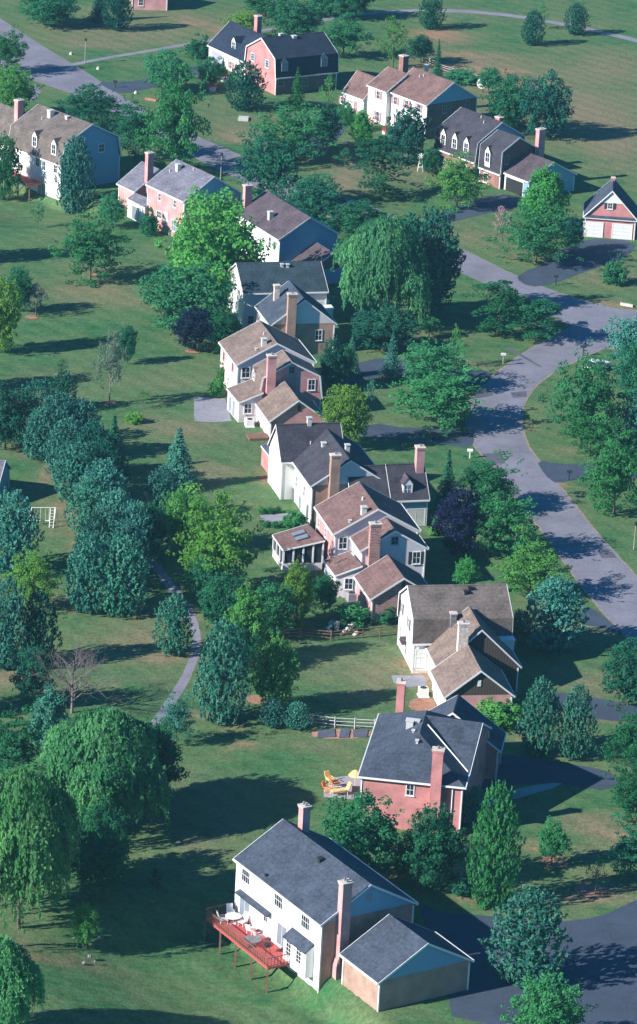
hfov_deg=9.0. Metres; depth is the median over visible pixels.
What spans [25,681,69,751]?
broadleaf tree
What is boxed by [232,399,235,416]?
glass door
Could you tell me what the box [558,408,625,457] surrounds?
broadleaf tree
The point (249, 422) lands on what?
air conditioner
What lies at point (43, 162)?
window
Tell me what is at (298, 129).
broadleaf tree
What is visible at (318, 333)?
window
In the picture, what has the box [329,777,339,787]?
patio chair
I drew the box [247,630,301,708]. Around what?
broadleaf tree
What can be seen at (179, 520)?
broadleaf tree
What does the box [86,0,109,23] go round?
conifer tree
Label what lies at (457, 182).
broadleaf tree
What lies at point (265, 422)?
panel door
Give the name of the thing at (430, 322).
spreading tree
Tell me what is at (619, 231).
garage door
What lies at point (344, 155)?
young tree
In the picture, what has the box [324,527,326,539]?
window
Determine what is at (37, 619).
pine tree
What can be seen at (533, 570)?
broadleaf tree
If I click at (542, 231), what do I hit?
broadleaf tree
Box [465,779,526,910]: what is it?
pine tree
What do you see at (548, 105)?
broadleaf tree
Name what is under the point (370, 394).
young tree
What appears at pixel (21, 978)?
willow tree
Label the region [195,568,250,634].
broadleaf tree
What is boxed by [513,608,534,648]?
broadleaf tree
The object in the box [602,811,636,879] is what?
broadleaf tree
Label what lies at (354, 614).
shrub
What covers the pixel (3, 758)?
broadleaf tree
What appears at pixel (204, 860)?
young tree
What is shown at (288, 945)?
window
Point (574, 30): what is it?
pine tree
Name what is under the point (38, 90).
street
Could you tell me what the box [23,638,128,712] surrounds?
bare tree
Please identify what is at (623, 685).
broadleaf tree
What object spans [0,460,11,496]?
cottage
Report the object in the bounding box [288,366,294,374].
window
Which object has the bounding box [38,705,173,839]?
willow tree
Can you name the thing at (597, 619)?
driveway
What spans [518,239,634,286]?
driveway
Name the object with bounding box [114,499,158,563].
pine tree
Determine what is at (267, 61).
window
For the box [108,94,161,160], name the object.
broadleaf tree
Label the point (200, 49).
shrub
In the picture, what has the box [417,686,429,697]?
air conditioner
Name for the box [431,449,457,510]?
conifer tree
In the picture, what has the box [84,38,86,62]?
lamp post
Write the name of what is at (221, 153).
lamp post
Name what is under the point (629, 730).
broadleaf tree
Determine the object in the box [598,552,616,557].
asphalt patch
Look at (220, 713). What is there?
pine tree
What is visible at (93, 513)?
pine tree
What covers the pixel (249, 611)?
broadleaf tree
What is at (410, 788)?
window
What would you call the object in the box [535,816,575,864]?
broadleaf tree
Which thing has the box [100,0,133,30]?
pine tree
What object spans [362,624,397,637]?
rail fence
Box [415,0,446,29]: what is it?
pine tree
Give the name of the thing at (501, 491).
broadleaf tree
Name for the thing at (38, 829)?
willow tree
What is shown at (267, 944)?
kettle barbecue
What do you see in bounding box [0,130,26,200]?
broadleaf tree
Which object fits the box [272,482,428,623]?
stepped house
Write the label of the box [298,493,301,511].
glass door
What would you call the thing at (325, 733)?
covered bed
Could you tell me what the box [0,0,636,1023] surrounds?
lawn
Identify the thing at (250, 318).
window
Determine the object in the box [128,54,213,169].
broadleaf tree
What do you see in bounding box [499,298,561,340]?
spreading tree
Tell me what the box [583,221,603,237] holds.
garage door
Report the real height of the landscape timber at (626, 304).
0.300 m
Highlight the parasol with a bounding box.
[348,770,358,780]
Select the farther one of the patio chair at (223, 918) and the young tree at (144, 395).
the young tree at (144, 395)
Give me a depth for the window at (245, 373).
514.97 m
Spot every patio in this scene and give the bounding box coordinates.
[194,396,231,421]
[260,513,291,521]
[324,776,360,798]
[391,675,427,686]
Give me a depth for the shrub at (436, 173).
620.13 m
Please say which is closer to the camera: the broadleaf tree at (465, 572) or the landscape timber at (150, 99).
the broadleaf tree at (465, 572)
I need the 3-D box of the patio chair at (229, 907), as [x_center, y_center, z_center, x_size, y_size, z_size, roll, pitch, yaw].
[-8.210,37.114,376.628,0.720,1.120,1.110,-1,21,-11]
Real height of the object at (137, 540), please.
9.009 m
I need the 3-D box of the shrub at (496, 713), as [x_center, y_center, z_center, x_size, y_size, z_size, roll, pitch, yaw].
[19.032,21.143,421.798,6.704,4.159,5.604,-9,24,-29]
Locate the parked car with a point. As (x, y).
(606, 364)
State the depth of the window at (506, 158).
614.23 m
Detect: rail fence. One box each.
[283,627,363,640]
[311,713,375,728]
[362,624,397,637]
[423,57,478,77]
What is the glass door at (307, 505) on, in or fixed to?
in the white house at (309, 465)
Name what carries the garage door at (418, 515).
in the white house at (309, 465)
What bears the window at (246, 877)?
in the white house at (320, 909)
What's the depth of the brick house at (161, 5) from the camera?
711.63 m
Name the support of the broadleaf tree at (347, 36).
on the lawn
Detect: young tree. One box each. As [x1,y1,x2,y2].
[24,283,48,316]
[29,202,44,227]
[54,359,68,376]
[92,327,127,406]
[137,390,150,403]
[149,868,162,898]
[200,858,207,875]
[319,77,337,107]
[337,148,354,165]
[363,380,377,400]
[374,15,414,67]
[449,323,466,357]
[492,206,514,240]
[533,5,549,22]
[584,852,607,893]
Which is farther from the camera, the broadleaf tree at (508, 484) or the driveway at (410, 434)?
the driveway at (410, 434)
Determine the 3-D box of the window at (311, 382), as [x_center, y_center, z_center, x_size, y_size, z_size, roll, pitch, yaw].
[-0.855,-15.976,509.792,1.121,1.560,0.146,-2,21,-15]
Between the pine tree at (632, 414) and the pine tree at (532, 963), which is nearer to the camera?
the pine tree at (532, 963)
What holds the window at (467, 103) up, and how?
in the white house at (383, 94)
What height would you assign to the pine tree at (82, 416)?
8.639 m
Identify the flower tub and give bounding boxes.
[208,82,216,91]
[382,126,387,134]
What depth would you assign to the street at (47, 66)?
622.92 m
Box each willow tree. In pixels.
[0,764,82,933]
[0,934,48,1023]
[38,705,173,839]
[330,214,433,327]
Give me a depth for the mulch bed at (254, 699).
425.24 m
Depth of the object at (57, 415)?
489.03 m
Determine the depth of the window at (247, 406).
507.60 m
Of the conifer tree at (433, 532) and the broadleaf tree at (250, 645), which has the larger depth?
the conifer tree at (433, 532)
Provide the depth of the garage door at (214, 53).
677.41 m
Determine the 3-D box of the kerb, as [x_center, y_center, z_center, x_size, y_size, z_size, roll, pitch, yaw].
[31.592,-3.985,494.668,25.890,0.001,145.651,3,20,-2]
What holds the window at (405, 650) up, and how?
in the gambrel house at (453, 640)
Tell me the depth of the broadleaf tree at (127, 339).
525.92 m
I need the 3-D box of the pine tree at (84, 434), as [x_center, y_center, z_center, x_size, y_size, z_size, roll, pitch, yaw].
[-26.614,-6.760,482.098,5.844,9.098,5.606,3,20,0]
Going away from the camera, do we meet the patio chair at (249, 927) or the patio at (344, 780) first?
the patio chair at (249, 927)
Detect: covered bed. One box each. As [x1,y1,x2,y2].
[317,728,334,737]
[339,729,349,737]
[353,729,367,736]
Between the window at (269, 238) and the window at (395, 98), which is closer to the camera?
the window at (269, 238)
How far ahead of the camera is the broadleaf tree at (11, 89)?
637.12 m
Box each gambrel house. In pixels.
[0,98,121,202]
[207,14,338,94]
[397,583,521,719]
[434,107,576,196]
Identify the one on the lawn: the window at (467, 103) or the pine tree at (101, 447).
the pine tree at (101, 447)
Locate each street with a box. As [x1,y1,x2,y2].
[0,19,636,349]
[0,84,40,103]
[467,304,636,643]
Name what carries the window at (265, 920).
in the white house at (320, 909)
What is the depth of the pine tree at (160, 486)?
472.49 m
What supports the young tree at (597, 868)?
on the lawn
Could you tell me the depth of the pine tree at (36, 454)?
489.82 m
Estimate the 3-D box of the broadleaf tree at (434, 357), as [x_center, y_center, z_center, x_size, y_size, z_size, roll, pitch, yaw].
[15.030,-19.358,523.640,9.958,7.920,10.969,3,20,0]
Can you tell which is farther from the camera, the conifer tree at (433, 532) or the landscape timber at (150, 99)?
the landscape timber at (150, 99)
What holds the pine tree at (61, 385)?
on the lawn
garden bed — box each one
[312,729,370,738]
[408,698,435,710]
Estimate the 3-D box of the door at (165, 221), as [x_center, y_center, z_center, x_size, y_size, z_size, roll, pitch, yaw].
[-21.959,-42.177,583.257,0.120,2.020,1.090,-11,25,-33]
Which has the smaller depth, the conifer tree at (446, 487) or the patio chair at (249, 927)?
the patio chair at (249, 927)
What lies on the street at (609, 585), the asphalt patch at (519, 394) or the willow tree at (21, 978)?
the asphalt patch at (519, 394)
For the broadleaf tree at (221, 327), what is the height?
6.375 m
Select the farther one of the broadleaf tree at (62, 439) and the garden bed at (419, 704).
the broadleaf tree at (62, 439)
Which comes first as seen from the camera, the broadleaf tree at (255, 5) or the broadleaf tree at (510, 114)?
the broadleaf tree at (510, 114)
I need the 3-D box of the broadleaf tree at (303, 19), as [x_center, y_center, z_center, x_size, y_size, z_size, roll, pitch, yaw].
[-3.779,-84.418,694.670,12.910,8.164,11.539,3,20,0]
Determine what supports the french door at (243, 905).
in the white house at (320, 909)
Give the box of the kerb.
[465,303,636,644]
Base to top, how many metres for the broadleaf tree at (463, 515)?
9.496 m
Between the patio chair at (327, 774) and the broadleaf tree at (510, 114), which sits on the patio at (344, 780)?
the patio chair at (327, 774)
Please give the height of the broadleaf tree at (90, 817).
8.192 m
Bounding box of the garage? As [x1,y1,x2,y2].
[583,176,636,239]
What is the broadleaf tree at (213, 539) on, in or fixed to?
on the lawn
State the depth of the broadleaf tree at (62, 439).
483.03 m
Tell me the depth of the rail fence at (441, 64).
683.48 m
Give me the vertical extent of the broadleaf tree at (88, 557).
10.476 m
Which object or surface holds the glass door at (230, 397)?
in the pink house at (272, 376)
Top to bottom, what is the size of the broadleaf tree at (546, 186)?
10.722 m
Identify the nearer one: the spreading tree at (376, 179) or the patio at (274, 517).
the patio at (274, 517)
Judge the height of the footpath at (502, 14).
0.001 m
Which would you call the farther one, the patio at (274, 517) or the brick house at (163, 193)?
the brick house at (163, 193)
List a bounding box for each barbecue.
[264,942,270,953]
[352,786,359,793]
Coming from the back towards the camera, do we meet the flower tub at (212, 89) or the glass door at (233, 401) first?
the flower tub at (212, 89)
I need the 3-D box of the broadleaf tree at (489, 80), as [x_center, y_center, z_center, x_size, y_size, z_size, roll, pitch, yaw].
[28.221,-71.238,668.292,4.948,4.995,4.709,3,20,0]
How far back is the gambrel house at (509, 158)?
616.42 m
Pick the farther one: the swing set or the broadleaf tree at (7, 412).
the broadleaf tree at (7, 412)
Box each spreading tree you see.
[347,135,419,196]
[417,316,443,337]
[461,279,537,334]
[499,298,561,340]
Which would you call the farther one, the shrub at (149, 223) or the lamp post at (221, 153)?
the lamp post at (221, 153)
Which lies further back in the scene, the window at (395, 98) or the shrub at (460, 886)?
the window at (395, 98)
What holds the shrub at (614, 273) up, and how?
on the lawn
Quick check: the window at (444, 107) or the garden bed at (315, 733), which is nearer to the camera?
the garden bed at (315, 733)
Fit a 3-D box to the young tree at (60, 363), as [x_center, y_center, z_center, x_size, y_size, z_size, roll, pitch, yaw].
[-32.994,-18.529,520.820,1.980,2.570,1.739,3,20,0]
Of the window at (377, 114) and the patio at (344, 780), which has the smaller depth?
the patio at (344, 780)
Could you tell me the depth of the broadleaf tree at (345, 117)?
640.52 m
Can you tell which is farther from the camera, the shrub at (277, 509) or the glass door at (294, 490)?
the glass door at (294, 490)
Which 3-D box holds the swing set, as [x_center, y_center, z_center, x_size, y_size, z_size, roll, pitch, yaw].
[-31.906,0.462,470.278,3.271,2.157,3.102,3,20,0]
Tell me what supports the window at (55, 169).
in the gambrel house at (41, 133)
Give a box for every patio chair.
[216,911,227,923]
[226,903,234,912]
[238,911,249,927]
[245,924,255,934]
[252,930,264,937]
[321,780,332,792]
[324,770,333,784]
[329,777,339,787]
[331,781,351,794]
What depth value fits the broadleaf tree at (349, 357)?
522.65 m
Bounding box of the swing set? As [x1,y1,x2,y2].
[29,507,57,527]
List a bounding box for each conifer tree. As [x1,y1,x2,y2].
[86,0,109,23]
[106,416,131,477]
[152,428,202,494]
[284,67,307,110]
[343,331,361,377]
[376,332,402,381]
[427,516,439,536]
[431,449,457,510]
[432,39,442,76]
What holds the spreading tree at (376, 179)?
on the lawn
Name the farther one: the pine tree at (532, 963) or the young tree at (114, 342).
the young tree at (114, 342)
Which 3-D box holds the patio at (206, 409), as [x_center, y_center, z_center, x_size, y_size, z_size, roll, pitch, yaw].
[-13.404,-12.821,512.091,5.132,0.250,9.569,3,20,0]
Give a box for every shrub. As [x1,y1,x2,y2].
[124,410,145,424]
[139,205,160,236]
[184,32,208,59]
[208,376,225,397]
[216,361,224,382]
[258,506,266,514]
[261,520,270,526]
[265,506,274,514]
[270,520,279,528]
[273,505,281,513]
[280,510,308,528]
[329,601,371,627]
[368,607,398,624]
[379,210,424,230]
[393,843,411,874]
[428,167,445,175]
[440,65,478,85]
[445,872,476,899]
[476,695,527,732]
[599,253,629,285]
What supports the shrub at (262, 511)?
on the lawn
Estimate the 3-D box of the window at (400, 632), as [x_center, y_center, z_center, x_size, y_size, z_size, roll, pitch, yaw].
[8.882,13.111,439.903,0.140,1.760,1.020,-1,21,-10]
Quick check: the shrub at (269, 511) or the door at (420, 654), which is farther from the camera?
the shrub at (269, 511)
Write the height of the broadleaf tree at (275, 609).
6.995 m
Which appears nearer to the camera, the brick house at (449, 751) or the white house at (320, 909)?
the white house at (320, 909)
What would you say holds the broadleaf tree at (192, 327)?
on the lawn
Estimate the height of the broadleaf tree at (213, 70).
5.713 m
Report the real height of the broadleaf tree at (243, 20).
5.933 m
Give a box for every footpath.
[72,27,278,64]
[121,514,200,724]
[316,9,636,41]
[478,783,561,805]
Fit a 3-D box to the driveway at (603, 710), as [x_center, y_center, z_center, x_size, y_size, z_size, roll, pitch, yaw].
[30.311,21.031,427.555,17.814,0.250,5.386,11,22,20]
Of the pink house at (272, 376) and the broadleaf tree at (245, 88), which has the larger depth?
the broadleaf tree at (245, 88)
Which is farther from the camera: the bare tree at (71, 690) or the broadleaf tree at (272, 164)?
the broadleaf tree at (272, 164)
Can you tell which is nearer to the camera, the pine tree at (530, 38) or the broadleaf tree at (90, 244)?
the broadleaf tree at (90, 244)
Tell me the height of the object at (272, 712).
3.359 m
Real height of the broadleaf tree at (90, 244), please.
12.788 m
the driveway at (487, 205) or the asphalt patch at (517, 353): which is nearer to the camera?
the asphalt patch at (517, 353)
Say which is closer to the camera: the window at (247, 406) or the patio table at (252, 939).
the patio table at (252, 939)
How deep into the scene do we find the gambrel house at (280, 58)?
664.11 m
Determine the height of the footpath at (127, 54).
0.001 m
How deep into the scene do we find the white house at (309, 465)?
476.60 m
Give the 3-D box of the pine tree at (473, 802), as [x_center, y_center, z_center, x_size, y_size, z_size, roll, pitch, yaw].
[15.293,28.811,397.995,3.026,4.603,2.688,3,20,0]
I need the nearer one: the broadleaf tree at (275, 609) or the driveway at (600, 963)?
the driveway at (600, 963)
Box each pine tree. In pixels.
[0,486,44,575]
[0,574,30,670]
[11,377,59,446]
[17,588,63,663]
[20,407,57,460]
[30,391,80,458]
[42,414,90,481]
[47,369,77,409]
[50,439,99,503]
[54,132,95,213]
[63,396,102,447]
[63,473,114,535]
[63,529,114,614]
[70,506,110,581]
[73,418,117,475]
[75,503,128,562]
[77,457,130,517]
[85,436,126,491]
[86,535,151,618]
[97,487,139,535]
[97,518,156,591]
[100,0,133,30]
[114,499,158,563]
[141,465,181,519]
[151,593,195,655]
[191,615,253,726]
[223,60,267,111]
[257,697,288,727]
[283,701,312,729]
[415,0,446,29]
[462,784,489,826]
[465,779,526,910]
[477,884,572,989]
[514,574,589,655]
[514,676,561,757]
[520,9,546,45]
[555,683,600,760]
[563,2,590,35]
[617,390,636,447]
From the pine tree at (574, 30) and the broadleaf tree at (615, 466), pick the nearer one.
the broadleaf tree at (615, 466)
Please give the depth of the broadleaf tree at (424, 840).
382.27 m
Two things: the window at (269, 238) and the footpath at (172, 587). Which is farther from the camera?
the window at (269, 238)
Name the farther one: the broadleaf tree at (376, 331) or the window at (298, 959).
the broadleaf tree at (376, 331)
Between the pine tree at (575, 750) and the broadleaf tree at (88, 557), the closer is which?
the pine tree at (575, 750)
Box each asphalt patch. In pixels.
[473,390,492,397]
[483,453,504,463]
[507,347,540,366]
[510,391,526,397]
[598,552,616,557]
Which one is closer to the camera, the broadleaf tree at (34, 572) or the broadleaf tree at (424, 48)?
the broadleaf tree at (34, 572)
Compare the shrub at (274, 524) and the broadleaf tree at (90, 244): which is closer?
the shrub at (274, 524)
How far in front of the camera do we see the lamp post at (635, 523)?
472.28 m
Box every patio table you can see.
[225,912,240,924]
[244,935,260,947]
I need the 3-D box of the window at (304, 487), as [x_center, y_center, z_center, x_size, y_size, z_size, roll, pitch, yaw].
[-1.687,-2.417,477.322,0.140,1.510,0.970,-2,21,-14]
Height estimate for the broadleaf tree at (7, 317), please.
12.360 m
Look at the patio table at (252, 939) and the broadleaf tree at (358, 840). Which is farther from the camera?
the broadleaf tree at (358, 840)
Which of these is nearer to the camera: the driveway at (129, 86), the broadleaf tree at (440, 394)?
the broadleaf tree at (440, 394)
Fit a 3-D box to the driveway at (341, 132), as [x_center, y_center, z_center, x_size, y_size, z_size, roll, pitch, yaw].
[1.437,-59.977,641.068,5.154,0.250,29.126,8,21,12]
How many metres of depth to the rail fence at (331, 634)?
441.63 m
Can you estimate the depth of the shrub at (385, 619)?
446.69 m
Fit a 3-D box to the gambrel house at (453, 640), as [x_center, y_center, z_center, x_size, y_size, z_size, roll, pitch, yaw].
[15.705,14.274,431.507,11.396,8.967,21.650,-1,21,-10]
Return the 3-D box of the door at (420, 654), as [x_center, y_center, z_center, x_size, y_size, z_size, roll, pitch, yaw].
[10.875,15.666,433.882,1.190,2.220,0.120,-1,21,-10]
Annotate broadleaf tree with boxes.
[0,24,29,69]
[0,63,44,111]
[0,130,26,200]
[0,274,23,351]
[0,379,31,451]
[0,704,49,790]
[0,732,32,786]
[2,540,66,605]
[3,757,87,823]
[5,265,40,311]
[9,642,57,707]
[17,0,80,25]
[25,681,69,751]
[47,207,135,287]
[52,82,131,129]
[66,901,102,950]
[68,819,132,899]
[74,796,137,879]
[94,191,127,224]
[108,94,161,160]
[117,324,139,363]
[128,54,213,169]
[131,501,175,555]
[133,259,236,332]
[138,716,189,804]
[141,47,193,90]
[154,185,277,297]
[154,687,199,745]
[159,483,214,549]
[165,482,264,597]
[168,304,222,350]
[184,553,223,594]
[194,55,229,85]
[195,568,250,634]
[204,308,240,352]
[218,620,261,668]
[219,9,267,29]
[222,580,268,658]
[230,119,313,201]
[235,94,341,159]
[242,0,288,15]
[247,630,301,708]
[251,579,296,637]
[262,0,332,35]
[275,558,318,627]
[285,172,346,223]
[304,0,347,16]
[310,573,342,612]
[314,100,341,147]
[315,383,373,445]
[316,1,373,57]
[318,786,411,874]
[319,333,350,388]
[324,198,385,235]
[333,0,375,17]
[335,100,357,130]
[340,343,354,383]
[348,105,373,147]
[349,301,421,351]
[376,363,493,439]
[385,102,434,164]
[398,336,472,384]
[398,801,471,890]
[403,199,465,320]
[405,33,435,62]
[419,146,447,176]
[424,150,491,211]
[427,482,485,555]
[439,449,527,511]
[452,554,483,583]
[466,460,512,513]
[472,487,538,559]
[476,66,501,93]
[480,69,535,129]
[482,194,581,262]
[488,524,573,597]
[500,971,599,1023]
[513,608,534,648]
[518,68,573,138]
[518,161,573,222]
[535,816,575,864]
[537,337,632,444]
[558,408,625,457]
[562,213,587,250]
[577,411,636,513]
[592,701,636,781]
[597,635,636,705]
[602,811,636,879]
[603,312,636,368]
[610,764,636,827]
[611,336,636,404]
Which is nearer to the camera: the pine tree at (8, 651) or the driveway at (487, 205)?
the pine tree at (8, 651)
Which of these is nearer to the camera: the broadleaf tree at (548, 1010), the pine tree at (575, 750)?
the broadleaf tree at (548, 1010)
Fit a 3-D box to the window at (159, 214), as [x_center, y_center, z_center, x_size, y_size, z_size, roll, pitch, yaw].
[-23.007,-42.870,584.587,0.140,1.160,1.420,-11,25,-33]
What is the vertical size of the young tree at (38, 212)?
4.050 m
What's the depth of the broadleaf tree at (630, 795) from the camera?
398.34 m
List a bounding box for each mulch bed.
[25,315,37,318]
[104,400,115,403]
[185,349,199,352]
[246,695,265,703]
[539,856,567,867]
[574,882,607,896]
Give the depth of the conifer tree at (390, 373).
525.89 m
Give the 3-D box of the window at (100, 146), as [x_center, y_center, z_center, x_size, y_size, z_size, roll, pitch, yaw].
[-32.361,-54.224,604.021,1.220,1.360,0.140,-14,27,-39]
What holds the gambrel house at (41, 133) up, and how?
on the lawn
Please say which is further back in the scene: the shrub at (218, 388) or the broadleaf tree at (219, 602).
the shrub at (218, 388)
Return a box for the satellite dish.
[477,79,487,92]
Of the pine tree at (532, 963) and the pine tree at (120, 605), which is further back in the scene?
the pine tree at (120, 605)
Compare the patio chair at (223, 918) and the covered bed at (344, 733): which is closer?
the patio chair at (223, 918)
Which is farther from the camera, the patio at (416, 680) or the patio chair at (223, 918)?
the patio at (416, 680)
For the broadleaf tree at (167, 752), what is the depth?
397.00 m
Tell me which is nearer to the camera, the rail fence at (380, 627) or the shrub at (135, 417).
the rail fence at (380, 627)
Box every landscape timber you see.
[145,97,155,101]
[620,302,632,306]
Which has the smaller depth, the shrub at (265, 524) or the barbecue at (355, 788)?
the barbecue at (355, 788)
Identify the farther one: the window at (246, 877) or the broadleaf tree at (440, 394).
the broadleaf tree at (440, 394)
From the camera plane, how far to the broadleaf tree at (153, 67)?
656.67 m
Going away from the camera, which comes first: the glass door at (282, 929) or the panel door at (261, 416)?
the glass door at (282, 929)
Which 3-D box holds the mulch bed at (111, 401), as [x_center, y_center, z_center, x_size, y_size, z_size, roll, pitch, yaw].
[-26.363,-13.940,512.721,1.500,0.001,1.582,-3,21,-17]
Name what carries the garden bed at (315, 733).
on the lawn
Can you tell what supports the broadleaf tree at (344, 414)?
on the lawn
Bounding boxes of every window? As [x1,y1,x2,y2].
[35,158,39,167]
[42,160,45,171]
[53,165,57,174]
[98,143,104,152]
[138,0,143,5]
[156,210,161,219]
[171,219,177,231]
[173,199,176,208]
[240,868,250,886]
[241,367,250,378]
[243,403,251,414]
[247,315,253,324]
[263,915,267,924]
[265,59,268,68]
[267,236,271,245]
[273,893,283,911]
[278,79,283,86]
[285,940,291,958]
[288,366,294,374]
[294,475,297,488]
[294,948,301,966]
[300,914,310,933]
[302,78,307,86]
[303,484,305,498]
[307,379,315,390]
[315,330,322,340]
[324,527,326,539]
[338,537,347,549]
[344,578,352,590]
[375,110,379,121]
[376,90,379,99]
[390,536,398,545]
[393,96,397,105]
[398,624,401,638]
[404,640,406,658]
[405,783,414,796]
[411,551,420,564]
[442,105,446,113]
[465,101,469,108]
[504,155,508,164]
[607,203,612,209]
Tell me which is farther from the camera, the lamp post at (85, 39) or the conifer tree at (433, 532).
the lamp post at (85, 39)
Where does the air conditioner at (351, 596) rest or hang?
on the lawn
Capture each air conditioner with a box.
[244,418,254,427]
[345,591,356,602]
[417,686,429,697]
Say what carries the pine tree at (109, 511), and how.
on the lawn
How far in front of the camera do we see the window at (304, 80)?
663.17 m
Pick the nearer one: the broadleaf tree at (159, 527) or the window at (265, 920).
the window at (265, 920)
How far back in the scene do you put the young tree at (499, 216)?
587.96 m
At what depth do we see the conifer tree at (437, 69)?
675.91 m
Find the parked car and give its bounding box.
[582,358,611,369]
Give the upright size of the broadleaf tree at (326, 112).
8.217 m
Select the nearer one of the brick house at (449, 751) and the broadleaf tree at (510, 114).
the brick house at (449, 751)
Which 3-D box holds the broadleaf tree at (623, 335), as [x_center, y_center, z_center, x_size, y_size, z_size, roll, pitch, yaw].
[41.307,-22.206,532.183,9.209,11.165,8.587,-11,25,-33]
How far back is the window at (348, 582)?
453.35 m
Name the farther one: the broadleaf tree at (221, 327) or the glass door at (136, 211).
the glass door at (136, 211)
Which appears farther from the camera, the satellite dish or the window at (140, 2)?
the window at (140, 2)
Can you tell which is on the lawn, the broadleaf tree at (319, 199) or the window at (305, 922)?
the broadleaf tree at (319, 199)
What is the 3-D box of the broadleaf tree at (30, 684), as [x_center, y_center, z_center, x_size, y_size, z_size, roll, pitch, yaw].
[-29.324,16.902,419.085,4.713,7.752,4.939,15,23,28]
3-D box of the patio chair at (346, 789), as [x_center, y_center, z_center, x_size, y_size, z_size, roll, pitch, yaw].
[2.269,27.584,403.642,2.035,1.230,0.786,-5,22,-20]
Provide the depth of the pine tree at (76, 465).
475.72 m
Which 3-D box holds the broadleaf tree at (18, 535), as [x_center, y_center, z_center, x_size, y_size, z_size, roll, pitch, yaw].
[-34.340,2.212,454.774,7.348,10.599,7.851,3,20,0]
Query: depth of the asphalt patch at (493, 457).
500.41 m
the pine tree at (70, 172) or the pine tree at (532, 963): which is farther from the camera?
the pine tree at (70, 172)
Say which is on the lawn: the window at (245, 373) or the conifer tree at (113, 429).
the conifer tree at (113, 429)
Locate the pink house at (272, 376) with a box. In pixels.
[218,320,323,440]
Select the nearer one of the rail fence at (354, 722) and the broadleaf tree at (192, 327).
the rail fence at (354, 722)
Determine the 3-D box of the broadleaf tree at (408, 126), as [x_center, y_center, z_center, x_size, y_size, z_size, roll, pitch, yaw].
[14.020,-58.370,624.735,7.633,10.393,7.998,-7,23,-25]
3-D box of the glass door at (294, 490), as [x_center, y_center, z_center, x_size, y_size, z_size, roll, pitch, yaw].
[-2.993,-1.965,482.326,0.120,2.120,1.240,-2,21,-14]
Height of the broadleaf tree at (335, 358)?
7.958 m
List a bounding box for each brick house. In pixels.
[116,150,242,237]
[131,0,166,10]
[357,678,506,832]
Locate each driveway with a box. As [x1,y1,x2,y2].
[101,65,209,92]
[305,109,344,154]
[330,358,490,384]
[360,424,473,446]
[421,900,636,1023]
[424,195,522,225]
[481,754,616,791]
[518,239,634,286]
[526,688,636,721]
[538,461,636,481]
[582,606,622,634]
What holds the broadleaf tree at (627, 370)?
on the lawn
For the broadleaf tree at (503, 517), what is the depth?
466.00 m
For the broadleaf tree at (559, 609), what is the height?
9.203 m
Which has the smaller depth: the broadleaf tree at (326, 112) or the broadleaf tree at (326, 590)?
the broadleaf tree at (326, 590)
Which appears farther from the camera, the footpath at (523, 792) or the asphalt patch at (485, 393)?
the asphalt patch at (485, 393)
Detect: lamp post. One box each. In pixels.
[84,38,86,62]
[220,152,222,179]
[633,521,636,549]
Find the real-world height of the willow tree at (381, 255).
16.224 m
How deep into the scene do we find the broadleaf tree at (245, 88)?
649.13 m
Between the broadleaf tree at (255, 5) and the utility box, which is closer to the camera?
the utility box
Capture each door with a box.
[37,180,46,195]
[131,204,140,221]
[163,211,167,226]
[211,49,223,63]
[228,394,232,412]
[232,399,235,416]
[239,897,250,920]
[259,413,262,427]
[263,418,266,432]
[276,920,287,946]
[292,486,295,501]
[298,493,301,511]
[306,502,309,521]
[353,100,358,112]
[407,508,425,525]
[414,648,425,667]
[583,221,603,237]
[611,223,632,239]
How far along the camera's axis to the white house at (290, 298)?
543.49 m
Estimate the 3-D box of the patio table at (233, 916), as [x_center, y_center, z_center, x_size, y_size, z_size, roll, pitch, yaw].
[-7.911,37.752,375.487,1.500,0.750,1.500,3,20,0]
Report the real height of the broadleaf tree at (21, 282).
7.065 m
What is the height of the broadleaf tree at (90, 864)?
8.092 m
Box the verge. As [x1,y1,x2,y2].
[0,18,636,349]
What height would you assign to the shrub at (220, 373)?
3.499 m
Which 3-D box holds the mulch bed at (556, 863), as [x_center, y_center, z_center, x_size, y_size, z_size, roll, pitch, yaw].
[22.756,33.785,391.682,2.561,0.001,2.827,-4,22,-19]
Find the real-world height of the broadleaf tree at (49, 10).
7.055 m
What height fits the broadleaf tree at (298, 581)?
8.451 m
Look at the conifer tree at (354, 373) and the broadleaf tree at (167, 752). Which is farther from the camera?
the conifer tree at (354, 373)
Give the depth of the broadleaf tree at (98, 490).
465.14 m
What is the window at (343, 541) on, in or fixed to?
in the stepped house at (367, 544)
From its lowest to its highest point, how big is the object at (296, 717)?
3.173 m
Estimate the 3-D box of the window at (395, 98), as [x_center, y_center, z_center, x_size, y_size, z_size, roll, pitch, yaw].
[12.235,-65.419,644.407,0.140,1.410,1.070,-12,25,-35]
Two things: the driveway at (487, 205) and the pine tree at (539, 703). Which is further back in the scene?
the driveway at (487, 205)
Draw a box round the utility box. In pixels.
[238,116,248,120]
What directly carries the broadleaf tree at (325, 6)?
on the lawn
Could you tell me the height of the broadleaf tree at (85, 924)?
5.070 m
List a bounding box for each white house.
[203,801,474,1011]
[227,261,337,353]
[237,183,344,283]
[261,416,429,525]
[339,53,479,138]
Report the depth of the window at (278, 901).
370.33 m

